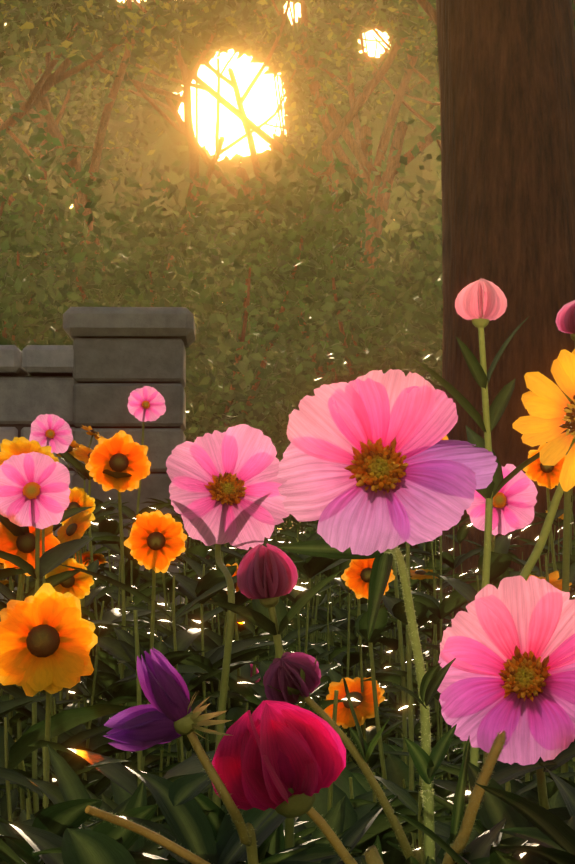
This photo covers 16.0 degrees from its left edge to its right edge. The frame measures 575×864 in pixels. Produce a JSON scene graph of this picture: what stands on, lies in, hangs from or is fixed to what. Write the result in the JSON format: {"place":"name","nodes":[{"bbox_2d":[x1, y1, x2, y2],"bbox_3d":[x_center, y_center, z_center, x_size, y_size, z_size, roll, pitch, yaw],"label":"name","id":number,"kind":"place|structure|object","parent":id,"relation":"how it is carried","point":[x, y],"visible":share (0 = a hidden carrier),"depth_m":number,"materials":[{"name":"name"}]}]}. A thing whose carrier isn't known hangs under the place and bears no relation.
{"place":"outdoors","nodes":[
{"label":"outdoors","id":0,"kind":"place"},
{"bbox_2d":[43,682,530,784],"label":"lawn grass","id":1,"kind":"structure","parent":0,"point":[384,741],"depth_m":5.87,"materials":[{"name":"green plant"}]},
{"bbox_2d":[0,374,574,863],"bbox_3d":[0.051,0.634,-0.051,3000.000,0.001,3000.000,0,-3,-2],"label":"ground","id":2,"kind":"structure","parent":0,"point":[293,624],"depth_m":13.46,"materials":[{"name":"green plant"}]},
{"bbox_2d":[0,55,35,143],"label":"tree","id":3,"kind":"object","parent":2,"relation":"on","point":[10,104],"depth_m":47.50,"materials":[{"name":"green plant"}]},
{"bbox_2d":[0,4,87,77],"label":"tree","id":4,"kind":"object","parent":2,"relation":"on","point":[23,67],"depth_m":25.86,"materials":[{"name":"green plant"}]},
{"bbox_2d":[0,100,140,375],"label":"shrub","id":5,"kind":"object","parent":2,"relation":"on","point":[24,168],"depth_m":17.87,"materials":[{"name":"green plant"}]},
{"bbox_2d":[0,133,188,439],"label":"shrub","id":6,"kind":"object","parent":2,"relation":"on","point":[16,175],"depth_m":33.20,"materials":[{"name":"green plant"}]},
{"bbox_2d":[0,307,195,657],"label":"garden wall","id":7,"kind":"structure","parent":2,"relation":"on","point":[134,349],"depth_m":8.13,"materials":[{"name":"stone"}]},
{"bbox_2d":[0,179,253,518],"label":"shrub","id":8,"kind":"object","parent":2,"relation":"on","point":[11,314],"depth_m":17.07,"materials":[{"name":"green plant"}]},
{"bbox_2d":[0,0,262,137],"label":"tree","id":9,"kind":"object","parent":2,"relation":"on","point":[48,29],"depth_m":23.61,"materials":[{"name":"green plant"}]},
{"bbox_2d":[30,2,240,301],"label":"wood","id":10,"kind":"object","parent":2,"relation":"on","point":[177,89],"depth_m":62.36,"materials":[{"name":"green plant"}]},
{"bbox_2d":[7,0,350,301],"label":"tree","id":11,"kind":"object","parent":2,"relation":"on","point":[270,70],"depth_m":54.00,"materials":[{"name":"green plant"}]},
{"bbox_2d":[104,647,259,863],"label":"flower","id":12,"kind":"object","parent":2,"relation":"on","point":[166,715],"visible":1,"depth_m":0.58,"materials":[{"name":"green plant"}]},
{"bbox_2d":[0,0,370,298],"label":"tree","id":13,"kind":"object","parent":2,"relation":"on","point":[54,131],"depth_m":40.15,"materials":[{"name":"green plant"}]},
{"bbox_2d":[0,0,441,564],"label":"tree","id":14,"kind":"object","parent":2,"relation":"on","point":[167,155],"depth_m":50.22,"materials":[{"name":"green plant"}]},
{"bbox_2d":[1,0,440,365],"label":"tree","id":15,"kind":"object","parent":2,"relation":"on","point":[359,151],"depth_m":41.57,"materials":[{"name":"green plant"}]},
{"bbox_2d":[0,122,442,597],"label":"shrub","id":16,"kind":"object","parent":2,"relation":"on","point":[235,386],"depth_m":19.64,"materials":[{"name":"green plant"}]},
{"bbox_2d":[166,424,289,807],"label":"cosmos","id":17,"kind":"object","parent":2,"relation":"on","point":[223,487],"visible":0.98,"depth_m":0.97,"materials":[{"name":"pink plant"}]},
{"bbox_2d":[108,404,353,622],"bbox_3d":[-0.498,0.636,14.917,2.632,1.707,2.153,0,-3,-2],"label":"hedge","id":18,"kind":"object","parent":2,"relation":"on","point":[195,429],"depth_m":14.83,"materials":[{"name":"green plant"}]},
{"bbox_2d":[75,186,405,451],"bbox_3d":[-1.859,-0.942,35.250,7.370,6.955,6.648,-1,-3,25],"label":"shrub","id":19,"kind":"object","parent":2,"relation":"on","point":[183,280],"depth_m":35.54,"materials":[{"name":"green plant"}]},
{"bbox_2d":[207,543,341,848],"bbox_3d":[-0.012,0.363,0.830,0.057,0.634,0.050,1,-3,-15],"label":"bud","id":20,"kind":"object","parent":2,"relation":"on","point":[267,576],"visible":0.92,"depth_m":0.84,"materials":[{"name":"pink plant"}]},
{"bbox_2d":[0,658,574,863],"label":"foliage","id":21,"kind":"object","parent":2,"relation":"on","point":[508,826],"visible":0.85,"depth_m":0.69,"materials":[{"name":"green plant"}]},
{"bbox_2d":[85,805,210,863],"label":"stem","id":22,"kind":"object","parent":21,"relation":"on","point":[175,848],"visible":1,"depth_m":0.58,"materials":[{"name":"green plant"}]},
{"bbox_2d":[442,730,506,863],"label":"curved stem","id":23,"kind":"object","parent":21,"relation":"attached to","point":[460,831],"visible":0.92,"depth_m":0.67,"materials":[{"name":"green plant"}]},
{"bbox_2d":[168,0,422,376],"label":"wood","id":24,"kind":"object","parent":2,"relation":"on","point":[227,164],"depth_m":59.71,"materials":[{"name":"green plant"}]},
{"bbox_2d":[212,700,383,863],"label":"red flower","id":25,"kind":"object","parent":2,"relation":"on","point":[286,759],"visible":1,"depth_m":0.59,"materials":[{"name":"red plant"}]},
{"bbox_2d":[183,191,442,598],"bbox_3d":[1.095,-0.290,19.777,5.228,4.042,4.288,0,-3,-2],"label":"shrub","id":26,"kind":"object","parent":2,"relation":"on","point":[302,270],"depth_m":19.68,"materials":[{"name":"green plant"}]},
{"bbox_2d":[197,136,442,555],"bbox_3d":[1.388,-1.394,35.568,6.684,7.915,6.028,0,-3,-2],"label":"shrub","id":27,"kind":"object","parent":2,"relation":"on","point":[382,168],"depth_m":35.46,"materials":[{"name":"green plant"}]},
{"bbox_2d":[231,372,438,615],"bbox_3d":[0.746,0.516,15.607,2.924,2.008,2.223,0,-3,-2],"label":"hedge","id":28,"kind":"object","parent":2,"relation":"on","point":[413,564],"depth_m":15.25,"materials":[{"name":"green plant"}]},
{"bbox_2d":[263,650,423,863],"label":"flower bud","id":29,"kind":"object","parent":2,"relation":"on","point":[291,678],"visible":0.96,"depth_m":0.68,"materials":[{"name":"purple plant"}]},
{"bbox_2d":[251,0,440,150],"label":"tree","id":30,"kind":"object","parent":2,"relation":"on","point":[330,33],"depth_m":44.03,"materials":[{"name":"green plant"}]},
{"bbox_2d":[289,170,441,542],"bbox_3d":[3.219,-1.332,34.093,7.023,7.620,7.640,3,-4,-40],"label":"shrub","id":31,"kind":"object","parent":2,"relation":"on","point":[430,210],"depth_m":34.48,"materials":[{"name":"green plant"}]},
{"bbox_2d":[296,68,442,593],"bbox_3d":[2.648,-0.841,20.348,5.220,5.203,4.468,0,-3,-2],"label":"shrub","id":32,"kind":"object","parent":2,"relation":"on","point":[420,274],"depth_m":19.55,"materials":[{"name":"green plant"}]},
{"bbox_2d":[324,33,429,333],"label":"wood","id":33,"kind":"object","parent":2,"relation":"on","point":[355,161],"depth_m":57.19,"materials":[{"name":"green plant"}]},
{"bbox_2d":[399,537,438,595],"bbox_3d":[2.014,0.643,14.925,2.777,1.698,2.193,1,-3,-14],"label":"hedge","id":34,"kind":"object","parent":2,"relation":"on","point":[422,558],"depth_m":14.94,"materials":[{"name":"green plant"}]},
{"bbox_2d":[405,126,440,211],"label":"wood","id":35,"kind":"object","parent":2,"relation":"on","point":[416,128],"depth_m":54.58,"materials":[{"name":"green plant"}]},
{"bbox_2d":[333,0,574,75],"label":"tree","id":36,"kind":"object","parent":2,"relation":"on","point":[403,8],"depth_m":27.90,"materials":[{"name":"green plant"}]},
{"bbox_2d":[360,0,574,73],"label":"tree","id":37,"kind":"object","parent":2,"relation":"on","point":[425,5],"depth_m":28.66,"materials":[{"name":"green plant"}]},
{"bbox_2d":[413,278,539,797],"bbox_3d":[0.093,0.308,0.909,0.078,0.753,0.061,0,-3,-2],"label":"flower bud","id":38,"kind":"object","parent":2,"relation":"on","point":[481,303],"visible":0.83,"depth_m":0.91,"materials":[{"name":"pink plant"}]},
{"bbox_2d":[426,0,574,665],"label":"tree","id":39,"kind":"object","parent":2,"relation":"on","point":[506,36],"depth_m":8.29,"materials":[{"name":"brown plant"}]},
{"bbox_2d":[483,349,574,764],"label":"yellow flower","id":40,"kind":"object","parent":2,"relation":"on","point":[549,404],"visible":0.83,"depth_m":0.82,"materials":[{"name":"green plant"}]},
{"bbox_2d":[555,300,574,780],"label":"bud","id":41,"kind":"object","parent":2,"relation":"on","point":[565,320],"visible":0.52,"depth_m":1.06,"materials":[{"name":"pink plant"}]},
{"bbox_2d":[0,0,574,635],"label":"sky","id":42,"kind":"structure","parent":0,"point":[260,104],"materials":[{"name":"white"}]},
{"bbox_2d":[277,369,497,863],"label":"cosmos","id":43,"kind":"object","parent":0,"point":[371,462],"depth_m":0.68,"materials":[{"name":"pink plant"}]},
{"bbox_2d":[437,575,574,809],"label":"cosmos","id":44,"kind":"object","parent":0,"point":[508,644],"depth_m":0.76,"materials":[{"name":"pink plant"}]}
]}

